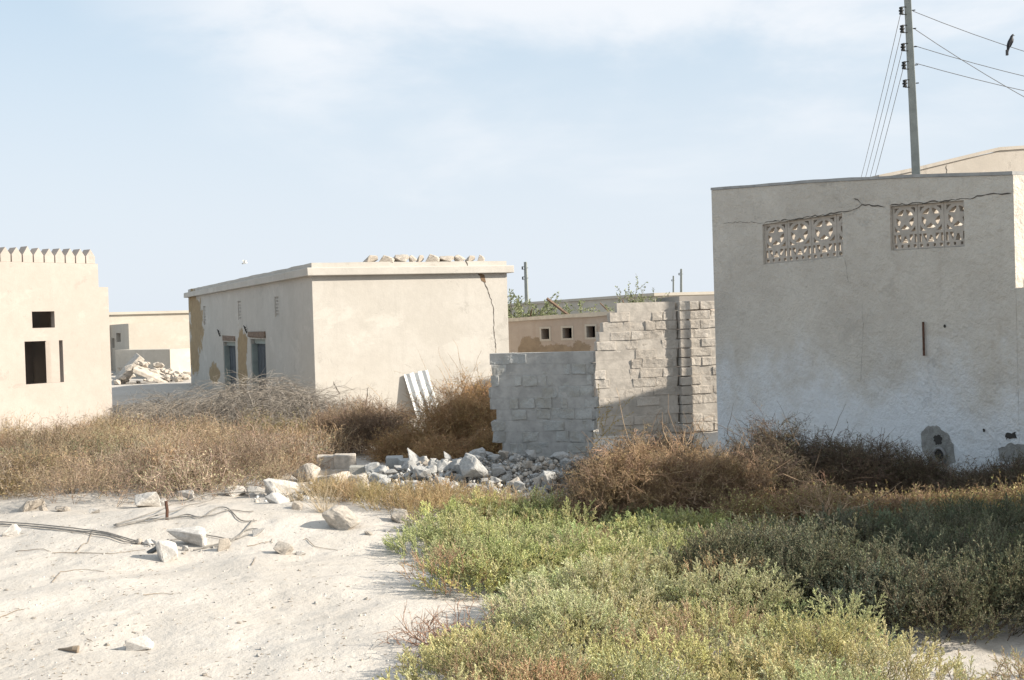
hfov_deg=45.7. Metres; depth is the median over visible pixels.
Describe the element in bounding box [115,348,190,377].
garden wall
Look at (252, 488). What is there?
sand stone
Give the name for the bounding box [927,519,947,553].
tall shoots
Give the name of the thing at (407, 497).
dry yellow grass
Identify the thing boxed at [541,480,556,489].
rubble stone
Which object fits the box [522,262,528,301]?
utility pole
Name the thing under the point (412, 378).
corrugated sheet
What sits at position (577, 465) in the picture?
dark bush
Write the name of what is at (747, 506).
sunlit bush
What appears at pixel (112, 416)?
dead thorn bush
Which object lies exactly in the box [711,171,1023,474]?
stucco house
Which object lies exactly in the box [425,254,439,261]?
parapet stone
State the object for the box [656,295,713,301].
grey house
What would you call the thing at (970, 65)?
power line
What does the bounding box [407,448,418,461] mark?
boulder
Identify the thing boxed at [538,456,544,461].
rubble stone
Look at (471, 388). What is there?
dry shrub
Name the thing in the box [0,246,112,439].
crenellated house
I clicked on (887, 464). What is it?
dark bush
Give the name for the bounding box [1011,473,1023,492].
sunlit bush
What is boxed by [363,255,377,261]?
parapet stone
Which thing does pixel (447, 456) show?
rubble stone
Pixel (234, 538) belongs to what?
cable
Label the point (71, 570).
twig
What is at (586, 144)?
sky
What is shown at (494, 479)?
rubble stone
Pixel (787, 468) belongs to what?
dark bush
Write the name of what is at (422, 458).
rubble stone
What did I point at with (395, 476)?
rubble stone
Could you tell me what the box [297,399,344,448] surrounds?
dry shrub
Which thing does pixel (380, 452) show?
dry shrub
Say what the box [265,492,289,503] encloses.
sand stone
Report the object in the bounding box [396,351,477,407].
dry stalk
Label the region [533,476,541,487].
rubble stone
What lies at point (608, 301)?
distant house
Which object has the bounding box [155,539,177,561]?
sand stone
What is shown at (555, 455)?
rubble stone
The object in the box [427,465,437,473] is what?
rubble stone
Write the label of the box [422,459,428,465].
rubble stone
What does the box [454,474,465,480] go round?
rubble stone
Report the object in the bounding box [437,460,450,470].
rubble stone
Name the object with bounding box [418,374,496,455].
dry shrub
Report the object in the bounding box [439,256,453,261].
parapet stone
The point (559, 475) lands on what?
rubble stone
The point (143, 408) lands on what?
dead thorn bush
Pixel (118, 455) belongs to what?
dry scrub
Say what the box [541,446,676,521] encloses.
rusty bush
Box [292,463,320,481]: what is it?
sand stone
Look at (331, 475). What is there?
sand stone
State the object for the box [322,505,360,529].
sand stone
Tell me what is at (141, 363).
rubble stone
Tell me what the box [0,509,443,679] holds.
dry litter
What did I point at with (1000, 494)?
sunlit bush
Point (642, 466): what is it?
rusty bush
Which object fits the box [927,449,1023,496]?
dark bush
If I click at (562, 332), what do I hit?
square hole house
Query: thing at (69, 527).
cable
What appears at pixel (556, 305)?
leaning beam
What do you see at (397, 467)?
rubble stone
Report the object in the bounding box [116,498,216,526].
cable
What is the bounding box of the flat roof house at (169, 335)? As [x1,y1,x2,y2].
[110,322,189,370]
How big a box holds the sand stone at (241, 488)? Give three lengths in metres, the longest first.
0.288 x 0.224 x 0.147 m
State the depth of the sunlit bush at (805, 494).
11.37 m
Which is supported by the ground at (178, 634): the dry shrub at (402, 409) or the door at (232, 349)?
the dry shrub at (402, 409)
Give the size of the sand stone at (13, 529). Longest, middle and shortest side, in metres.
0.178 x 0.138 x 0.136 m
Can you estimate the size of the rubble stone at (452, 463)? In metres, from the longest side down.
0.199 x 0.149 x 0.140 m
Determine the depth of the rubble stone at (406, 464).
14.81 m
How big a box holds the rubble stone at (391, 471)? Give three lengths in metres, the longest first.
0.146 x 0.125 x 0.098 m
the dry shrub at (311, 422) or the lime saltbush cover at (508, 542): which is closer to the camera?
the lime saltbush cover at (508, 542)
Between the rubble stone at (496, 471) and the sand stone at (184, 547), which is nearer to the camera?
the sand stone at (184, 547)
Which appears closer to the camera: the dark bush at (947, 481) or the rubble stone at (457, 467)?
the dark bush at (947, 481)
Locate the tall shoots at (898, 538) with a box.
[871,526,902,559]
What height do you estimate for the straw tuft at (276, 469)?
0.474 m
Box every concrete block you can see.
[317,454,333,468]
[318,469,348,475]
[334,453,356,468]
[349,465,386,474]
[386,455,402,468]
[398,458,408,466]
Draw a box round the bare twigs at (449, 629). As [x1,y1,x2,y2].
[421,596,505,645]
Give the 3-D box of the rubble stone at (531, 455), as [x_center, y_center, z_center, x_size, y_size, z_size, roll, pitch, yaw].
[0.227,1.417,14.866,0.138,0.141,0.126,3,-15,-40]
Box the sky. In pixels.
[0,0,1023,311]
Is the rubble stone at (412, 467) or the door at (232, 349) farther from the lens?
the door at (232, 349)
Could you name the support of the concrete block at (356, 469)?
on the ground at (178, 634)
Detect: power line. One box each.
[861,17,899,176]
[866,35,900,174]
[870,52,901,176]
[875,70,902,175]
[913,11,1022,50]
[915,29,1023,96]
[915,63,1023,90]
[917,46,1022,75]
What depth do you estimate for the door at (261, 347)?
31.10 m
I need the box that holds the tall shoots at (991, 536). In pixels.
[983,505,1006,569]
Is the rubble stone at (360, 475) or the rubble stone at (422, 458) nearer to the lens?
the rubble stone at (360, 475)
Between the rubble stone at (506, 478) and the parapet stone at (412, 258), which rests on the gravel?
the rubble stone at (506, 478)
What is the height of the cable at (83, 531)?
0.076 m
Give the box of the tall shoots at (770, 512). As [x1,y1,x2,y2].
[759,505,778,525]
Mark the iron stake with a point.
(167, 510)
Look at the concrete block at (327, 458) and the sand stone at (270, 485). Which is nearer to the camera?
the sand stone at (270, 485)
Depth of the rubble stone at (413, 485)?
13.89 m
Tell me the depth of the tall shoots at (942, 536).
8.53 m
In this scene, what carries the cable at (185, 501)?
on the ground at (178, 634)
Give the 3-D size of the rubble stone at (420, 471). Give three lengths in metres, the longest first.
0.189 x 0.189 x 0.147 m
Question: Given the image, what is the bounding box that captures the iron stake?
[164,501,168,519]
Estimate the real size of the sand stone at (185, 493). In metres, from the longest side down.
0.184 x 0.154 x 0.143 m
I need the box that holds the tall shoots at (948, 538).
[936,521,958,559]
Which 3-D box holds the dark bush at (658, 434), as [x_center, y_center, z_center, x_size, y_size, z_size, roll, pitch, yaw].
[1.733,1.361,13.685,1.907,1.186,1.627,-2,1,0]
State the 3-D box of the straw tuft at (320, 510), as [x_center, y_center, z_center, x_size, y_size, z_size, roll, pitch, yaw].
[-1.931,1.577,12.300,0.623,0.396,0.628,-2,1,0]
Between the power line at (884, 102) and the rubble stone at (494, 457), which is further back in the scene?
the power line at (884, 102)
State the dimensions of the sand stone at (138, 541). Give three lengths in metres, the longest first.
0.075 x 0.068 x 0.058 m
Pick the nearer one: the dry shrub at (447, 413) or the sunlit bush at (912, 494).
the sunlit bush at (912, 494)
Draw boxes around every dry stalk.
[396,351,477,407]
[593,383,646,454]
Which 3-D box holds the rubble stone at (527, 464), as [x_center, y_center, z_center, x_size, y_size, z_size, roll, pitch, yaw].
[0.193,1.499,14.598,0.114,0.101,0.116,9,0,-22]
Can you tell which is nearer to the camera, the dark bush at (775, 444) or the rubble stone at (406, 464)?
the dark bush at (775, 444)
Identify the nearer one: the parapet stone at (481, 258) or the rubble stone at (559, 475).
the rubble stone at (559, 475)
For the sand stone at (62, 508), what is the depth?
14.06 m
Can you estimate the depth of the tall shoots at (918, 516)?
9.15 m
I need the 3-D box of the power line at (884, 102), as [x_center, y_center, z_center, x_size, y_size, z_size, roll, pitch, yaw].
[14.584,-2.978,62.597,0.010,6.424,86.066,-2,1,11]
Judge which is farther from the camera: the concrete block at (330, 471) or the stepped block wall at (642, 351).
the stepped block wall at (642, 351)
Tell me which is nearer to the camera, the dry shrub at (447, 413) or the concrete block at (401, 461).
the concrete block at (401, 461)
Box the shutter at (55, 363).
[50,340,59,382]
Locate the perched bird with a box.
[1006,34,1014,55]
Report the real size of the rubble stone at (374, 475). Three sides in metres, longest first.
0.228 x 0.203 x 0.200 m
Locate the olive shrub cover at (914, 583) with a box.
[652,490,1023,652]
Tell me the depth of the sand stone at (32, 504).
14.28 m
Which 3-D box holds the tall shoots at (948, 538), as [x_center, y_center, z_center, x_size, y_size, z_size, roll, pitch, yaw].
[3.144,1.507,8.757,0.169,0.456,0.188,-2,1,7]
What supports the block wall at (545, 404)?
on the ground at (178, 634)
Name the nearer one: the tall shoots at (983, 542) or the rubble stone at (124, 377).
the tall shoots at (983, 542)
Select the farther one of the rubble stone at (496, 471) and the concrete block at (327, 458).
the concrete block at (327, 458)
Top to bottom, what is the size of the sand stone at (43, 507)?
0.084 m
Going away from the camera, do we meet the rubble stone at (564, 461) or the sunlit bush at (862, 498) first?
the sunlit bush at (862, 498)
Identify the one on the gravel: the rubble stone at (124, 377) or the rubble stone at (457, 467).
the rubble stone at (457, 467)
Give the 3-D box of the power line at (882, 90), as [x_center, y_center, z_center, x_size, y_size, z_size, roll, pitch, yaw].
[14.567,-3.317,62.591,0.010,6.350,86.066,-2,1,11]
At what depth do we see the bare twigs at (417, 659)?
7.30 m
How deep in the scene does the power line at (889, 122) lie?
22.36 m
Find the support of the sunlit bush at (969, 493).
on the ground at (178, 634)
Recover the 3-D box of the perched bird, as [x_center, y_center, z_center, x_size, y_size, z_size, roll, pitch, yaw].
[8.362,-4.959,20.398,0.130,0.355,0.121,-1,1,42]
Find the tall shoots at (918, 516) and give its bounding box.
[904,496,938,545]
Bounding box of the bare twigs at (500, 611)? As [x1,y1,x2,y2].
[479,587,545,633]
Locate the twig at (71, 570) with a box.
[52,569,103,581]
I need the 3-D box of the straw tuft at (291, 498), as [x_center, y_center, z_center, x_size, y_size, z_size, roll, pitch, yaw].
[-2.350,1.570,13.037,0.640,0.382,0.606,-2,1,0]
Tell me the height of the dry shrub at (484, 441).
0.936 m
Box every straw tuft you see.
[252,452,306,479]
[272,470,317,501]
[293,477,347,512]
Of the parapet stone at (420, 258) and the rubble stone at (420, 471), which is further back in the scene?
the parapet stone at (420, 258)
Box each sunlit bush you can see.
[697,485,800,526]
[755,469,865,526]
[796,481,927,522]
[859,482,957,517]
[906,483,996,513]
[942,471,1023,515]
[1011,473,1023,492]
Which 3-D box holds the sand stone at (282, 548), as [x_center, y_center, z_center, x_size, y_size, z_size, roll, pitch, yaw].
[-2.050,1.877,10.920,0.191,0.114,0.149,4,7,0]
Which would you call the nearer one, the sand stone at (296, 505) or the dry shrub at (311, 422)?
the sand stone at (296, 505)
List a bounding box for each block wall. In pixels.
[489,351,598,463]
[594,301,717,435]
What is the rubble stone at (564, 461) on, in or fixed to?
on the gravel
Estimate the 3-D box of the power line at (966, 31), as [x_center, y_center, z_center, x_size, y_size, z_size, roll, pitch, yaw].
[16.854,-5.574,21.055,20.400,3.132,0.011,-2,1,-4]
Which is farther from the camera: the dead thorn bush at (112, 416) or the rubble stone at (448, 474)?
the dead thorn bush at (112, 416)
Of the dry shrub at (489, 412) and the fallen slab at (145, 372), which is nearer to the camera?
the dry shrub at (489, 412)
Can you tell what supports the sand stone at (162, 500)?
on the ground at (178, 634)
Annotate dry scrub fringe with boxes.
[57,402,308,430]
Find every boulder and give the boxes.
[364,462,379,471]
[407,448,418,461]
[459,453,487,477]
[539,470,556,489]
[571,455,586,468]
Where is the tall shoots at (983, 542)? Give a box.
[969,513,1006,568]
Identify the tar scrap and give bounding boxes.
[147,539,168,553]
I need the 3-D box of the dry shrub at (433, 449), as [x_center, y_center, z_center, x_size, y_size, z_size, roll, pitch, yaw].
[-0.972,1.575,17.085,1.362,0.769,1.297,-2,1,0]
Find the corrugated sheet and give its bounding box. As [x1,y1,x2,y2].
[404,370,437,417]
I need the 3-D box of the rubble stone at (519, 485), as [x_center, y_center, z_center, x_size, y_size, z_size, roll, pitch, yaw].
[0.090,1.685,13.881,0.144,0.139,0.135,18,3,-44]
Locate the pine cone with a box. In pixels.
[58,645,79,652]
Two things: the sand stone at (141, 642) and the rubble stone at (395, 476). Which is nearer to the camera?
the sand stone at (141, 642)
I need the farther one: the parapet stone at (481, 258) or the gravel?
the parapet stone at (481, 258)
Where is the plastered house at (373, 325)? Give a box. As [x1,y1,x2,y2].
[184,260,513,422]
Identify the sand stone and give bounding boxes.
[2,524,20,536]
[17,498,44,511]
[39,504,47,510]
[55,506,69,511]
[89,508,99,512]
[125,635,154,650]
[134,492,160,506]
[135,538,142,543]
[143,538,154,546]
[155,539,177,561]
[160,498,168,505]
[166,526,206,546]
[178,490,194,500]
[182,545,188,550]
[217,538,230,550]
[223,486,245,496]
[246,486,264,496]
[252,528,263,536]
[263,478,299,494]
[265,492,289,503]
[273,541,293,554]
[291,501,302,509]
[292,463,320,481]
[295,551,305,554]
[315,471,350,489]
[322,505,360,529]
[391,508,407,522]
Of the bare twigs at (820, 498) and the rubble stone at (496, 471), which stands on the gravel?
the rubble stone at (496, 471)
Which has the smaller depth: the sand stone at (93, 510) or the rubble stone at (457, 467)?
the sand stone at (93, 510)
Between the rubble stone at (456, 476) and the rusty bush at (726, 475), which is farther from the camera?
the rubble stone at (456, 476)
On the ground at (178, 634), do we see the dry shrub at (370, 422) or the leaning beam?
the dry shrub at (370, 422)
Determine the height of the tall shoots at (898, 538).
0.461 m
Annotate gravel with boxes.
[0,455,576,679]
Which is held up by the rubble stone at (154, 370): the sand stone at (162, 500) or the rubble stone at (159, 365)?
the rubble stone at (159, 365)
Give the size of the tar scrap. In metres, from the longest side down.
0.226 x 0.106 x 0.033 m
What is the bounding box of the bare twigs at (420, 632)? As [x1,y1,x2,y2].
[372,591,482,651]
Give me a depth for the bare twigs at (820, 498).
10.29 m
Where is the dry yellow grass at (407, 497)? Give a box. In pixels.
[292,470,614,524]
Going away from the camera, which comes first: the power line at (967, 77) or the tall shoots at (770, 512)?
the tall shoots at (770, 512)
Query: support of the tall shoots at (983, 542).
on the olive shrub cover at (914, 583)
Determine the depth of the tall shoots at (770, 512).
10.32 m
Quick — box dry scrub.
[0,401,372,506]
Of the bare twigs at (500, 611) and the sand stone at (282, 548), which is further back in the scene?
the sand stone at (282, 548)
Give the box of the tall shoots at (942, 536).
[927,529,943,562]
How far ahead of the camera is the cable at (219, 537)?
11.48 m
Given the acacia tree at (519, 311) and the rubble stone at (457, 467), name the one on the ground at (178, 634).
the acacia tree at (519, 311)
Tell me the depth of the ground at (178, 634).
9.22 m
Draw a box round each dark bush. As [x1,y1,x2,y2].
[546,436,662,497]
[587,415,731,466]
[678,416,841,506]
[696,397,857,490]
[785,404,910,503]
[827,423,958,499]
[876,444,977,499]
[901,462,1010,497]
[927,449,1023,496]
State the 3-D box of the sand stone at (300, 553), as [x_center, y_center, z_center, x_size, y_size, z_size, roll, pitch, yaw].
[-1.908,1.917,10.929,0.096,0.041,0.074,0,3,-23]
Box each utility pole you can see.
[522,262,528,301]
[678,269,681,291]
[899,0,919,173]
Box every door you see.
[229,346,236,393]
[258,344,266,399]
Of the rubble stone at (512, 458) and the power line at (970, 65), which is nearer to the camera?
the rubble stone at (512, 458)
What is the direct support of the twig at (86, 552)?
on the ground at (178, 634)
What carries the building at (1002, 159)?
on the ground at (178, 634)
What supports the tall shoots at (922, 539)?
on the olive shrub cover at (914, 583)
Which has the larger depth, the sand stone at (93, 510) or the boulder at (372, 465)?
the boulder at (372, 465)
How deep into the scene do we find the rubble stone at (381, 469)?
14.76 m
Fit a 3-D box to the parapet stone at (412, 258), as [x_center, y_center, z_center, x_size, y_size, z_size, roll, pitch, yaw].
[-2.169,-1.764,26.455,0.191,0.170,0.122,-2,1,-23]
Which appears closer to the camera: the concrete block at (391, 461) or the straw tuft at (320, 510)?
the straw tuft at (320, 510)
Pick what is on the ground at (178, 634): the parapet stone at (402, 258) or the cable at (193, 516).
the cable at (193, 516)
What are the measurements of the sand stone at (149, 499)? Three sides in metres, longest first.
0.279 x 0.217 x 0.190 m
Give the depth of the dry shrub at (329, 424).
19.77 m
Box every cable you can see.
[0,521,147,544]
[0,523,135,542]
[0,524,154,544]
[113,509,252,524]
[114,506,256,525]
[115,491,262,523]
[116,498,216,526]
[170,534,248,540]
[193,528,257,550]
[203,519,253,547]
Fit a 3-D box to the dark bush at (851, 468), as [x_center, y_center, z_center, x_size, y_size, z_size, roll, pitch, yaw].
[3.441,1.344,12.951,1.538,1.282,1.487,-3,1,-41]
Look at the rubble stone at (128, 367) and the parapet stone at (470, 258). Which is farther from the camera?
the rubble stone at (128, 367)
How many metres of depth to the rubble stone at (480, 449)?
15.35 m
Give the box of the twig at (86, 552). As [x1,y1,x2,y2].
[53,549,144,553]
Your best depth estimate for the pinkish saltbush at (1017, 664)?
6.59 m
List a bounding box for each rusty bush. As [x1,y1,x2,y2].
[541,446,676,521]
[560,388,754,526]
[639,434,794,517]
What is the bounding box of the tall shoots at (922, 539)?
[906,522,932,558]
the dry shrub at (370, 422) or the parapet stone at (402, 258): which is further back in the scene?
the parapet stone at (402, 258)
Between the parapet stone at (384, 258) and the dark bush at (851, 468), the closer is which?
the dark bush at (851, 468)
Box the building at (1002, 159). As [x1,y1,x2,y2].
[872,145,1023,176]
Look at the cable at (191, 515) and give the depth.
12.10 m
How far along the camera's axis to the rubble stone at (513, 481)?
13.99 m
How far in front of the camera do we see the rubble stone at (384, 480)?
14.17 m
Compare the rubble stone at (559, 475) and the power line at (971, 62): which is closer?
the rubble stone at (559, 475)
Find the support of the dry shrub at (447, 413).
on the ground at (178, 634)
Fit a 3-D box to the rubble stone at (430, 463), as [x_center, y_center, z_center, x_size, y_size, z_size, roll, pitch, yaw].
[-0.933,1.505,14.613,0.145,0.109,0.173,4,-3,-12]
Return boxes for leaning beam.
[546,297,568,313]
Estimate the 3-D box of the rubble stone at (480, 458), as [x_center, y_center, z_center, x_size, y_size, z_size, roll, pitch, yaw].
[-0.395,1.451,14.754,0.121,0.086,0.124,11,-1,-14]
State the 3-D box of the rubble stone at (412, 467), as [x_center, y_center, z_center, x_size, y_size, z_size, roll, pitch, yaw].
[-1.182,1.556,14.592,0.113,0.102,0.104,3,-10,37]
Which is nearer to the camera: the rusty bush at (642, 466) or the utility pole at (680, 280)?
the rusty bush at (642, 466)
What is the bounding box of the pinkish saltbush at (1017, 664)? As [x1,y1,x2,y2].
[922,645,1023,679]
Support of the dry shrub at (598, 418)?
on the ground at (178, 634)
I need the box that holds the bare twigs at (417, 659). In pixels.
[385,639,448,671]
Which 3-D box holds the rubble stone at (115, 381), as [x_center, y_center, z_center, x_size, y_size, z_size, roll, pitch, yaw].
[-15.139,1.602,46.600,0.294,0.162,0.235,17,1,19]
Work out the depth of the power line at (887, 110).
22.58 m
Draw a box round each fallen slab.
[111,353,144,384]
[132,365,168,382]
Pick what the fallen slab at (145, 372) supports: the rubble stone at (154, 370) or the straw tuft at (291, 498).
the rubble stone at (154, 370)
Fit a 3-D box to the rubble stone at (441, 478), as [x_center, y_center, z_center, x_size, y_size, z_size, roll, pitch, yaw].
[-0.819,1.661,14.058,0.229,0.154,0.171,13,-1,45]
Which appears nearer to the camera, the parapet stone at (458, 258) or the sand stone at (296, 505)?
the sand stone at (296, 505)
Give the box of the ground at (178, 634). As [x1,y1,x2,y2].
[0,370,1023,679]
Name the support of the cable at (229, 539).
on the ground at (178, 634)
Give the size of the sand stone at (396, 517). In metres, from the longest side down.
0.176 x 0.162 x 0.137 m
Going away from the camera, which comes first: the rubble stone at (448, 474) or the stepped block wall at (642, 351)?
the rubble stone at (448, 474)
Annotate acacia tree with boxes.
[507,289,570,317]
[545,300,597,313]
[584,273,666,311]
[634,284,669,302]
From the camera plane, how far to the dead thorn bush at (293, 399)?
22.06 m
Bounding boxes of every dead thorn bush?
[71,405,163,428]
[96,377,209,428]
[101,369,390,436]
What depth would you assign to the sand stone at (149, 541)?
11.38 m
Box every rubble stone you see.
[113,379,120,383]
[119,375,126,379]
[125,364,132,370]
[138,361,146,365]
[149,368,158,373]
[155,363,163,367]
[163,375,172,380]
[348,473,370,483]
[369,472,386,484]
[374,465,387,474]
[377,477,390,485]
[385,469,396,475]
[391,474,399,479]
[394,465,401,470]
[401,459,415,469]
[404,480,417,487]
[410,465,415,473]
[412,465,431,479]
[418,456,427,463]
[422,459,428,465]
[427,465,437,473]
[428,461,436,465]
[435,476,449,485]
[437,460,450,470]
[443,471,452,478]
[444,452,451,460]
[450,459,460,471]
[454,463,460,473]
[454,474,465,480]
[469,447,485,453]
[473,450,486,456]
[475,455,484,461]
[489,454,499,460]
[490,476,501,483]
[491,467,505,476]
[498,450,508,458]
[501,473,511,481]
[509,456,517,461]
[509,477,519,486]
[512,481,525,491]
[523,461,531,468]
[525,450,536,460]
[532,465,540,471]
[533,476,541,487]
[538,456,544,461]
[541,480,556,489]
[550,451,569,461]
[557,474,568,483]
[561,457,571,468]
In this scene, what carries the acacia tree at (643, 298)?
on the ground at (178, 634)
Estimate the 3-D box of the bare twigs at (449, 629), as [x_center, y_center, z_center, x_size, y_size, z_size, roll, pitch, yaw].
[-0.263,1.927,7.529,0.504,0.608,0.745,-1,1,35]
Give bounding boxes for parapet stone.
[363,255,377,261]
[379,255,394,262]
[393,254,408,261]
[409,255,416,261]
[416,255,423,261]
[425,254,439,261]
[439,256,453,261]
[454,255,464,260]
[466,255,474,260]
[477,255,484,260]
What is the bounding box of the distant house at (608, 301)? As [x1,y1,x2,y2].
[508,291,713,317]
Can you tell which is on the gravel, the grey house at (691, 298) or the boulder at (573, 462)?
the boulder at (573, 462)
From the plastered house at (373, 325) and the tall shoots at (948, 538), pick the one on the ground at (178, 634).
the plastered house at (373, 325)
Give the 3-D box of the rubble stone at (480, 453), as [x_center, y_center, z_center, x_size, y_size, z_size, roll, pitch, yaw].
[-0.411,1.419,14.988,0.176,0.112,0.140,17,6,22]
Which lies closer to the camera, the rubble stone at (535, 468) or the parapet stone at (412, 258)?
the rubble stone at (535, 468)
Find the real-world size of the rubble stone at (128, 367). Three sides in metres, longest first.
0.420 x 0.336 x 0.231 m
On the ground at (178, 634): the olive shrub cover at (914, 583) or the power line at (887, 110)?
the olive shrub cover at (914, 583)
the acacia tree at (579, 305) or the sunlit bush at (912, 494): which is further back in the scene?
the acacia tree at (579, 305)
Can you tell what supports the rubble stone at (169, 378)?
on the fallen slab at (145, 372)
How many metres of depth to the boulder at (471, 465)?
14.10 m
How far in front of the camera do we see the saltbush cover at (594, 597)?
7.03 m
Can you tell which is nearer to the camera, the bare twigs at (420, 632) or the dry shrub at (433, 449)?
the bare twigs at (420, 632)
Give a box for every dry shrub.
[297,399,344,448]
[307,401,370,452]
[326,391,412,455]
[337,390,419,436]
[359,422,429,462]
[369,377,494,454]
[385,419,459,455]
[402,424,487,460]
[403,341,495,438]
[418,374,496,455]
[458,416,502,462]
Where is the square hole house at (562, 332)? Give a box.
[508,309,714,395]
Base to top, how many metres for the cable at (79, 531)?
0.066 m
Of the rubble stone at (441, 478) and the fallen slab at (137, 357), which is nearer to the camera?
the rubble stone at (441, 478)
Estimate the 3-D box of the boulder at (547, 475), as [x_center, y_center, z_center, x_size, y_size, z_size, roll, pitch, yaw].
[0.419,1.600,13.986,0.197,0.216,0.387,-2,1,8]
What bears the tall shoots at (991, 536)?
on the olive shrub cover at (914, 583)
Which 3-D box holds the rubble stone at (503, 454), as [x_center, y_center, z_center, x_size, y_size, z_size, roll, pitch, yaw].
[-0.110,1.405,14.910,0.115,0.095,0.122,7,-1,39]
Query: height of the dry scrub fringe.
0.877 m
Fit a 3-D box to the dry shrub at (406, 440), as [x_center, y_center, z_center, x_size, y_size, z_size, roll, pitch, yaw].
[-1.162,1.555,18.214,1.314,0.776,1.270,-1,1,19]
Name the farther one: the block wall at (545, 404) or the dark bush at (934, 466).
the block wall at (545, 404)
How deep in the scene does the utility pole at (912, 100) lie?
20.27 m
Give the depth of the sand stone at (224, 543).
11.12 m
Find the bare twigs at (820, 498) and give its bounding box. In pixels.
[771,471,900,519]
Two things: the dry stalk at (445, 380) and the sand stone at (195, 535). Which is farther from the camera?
the dry stalk at (445, 380)
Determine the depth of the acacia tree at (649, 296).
36.88 m
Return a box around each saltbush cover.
[372,543,987,679]
[382,480,852,607]

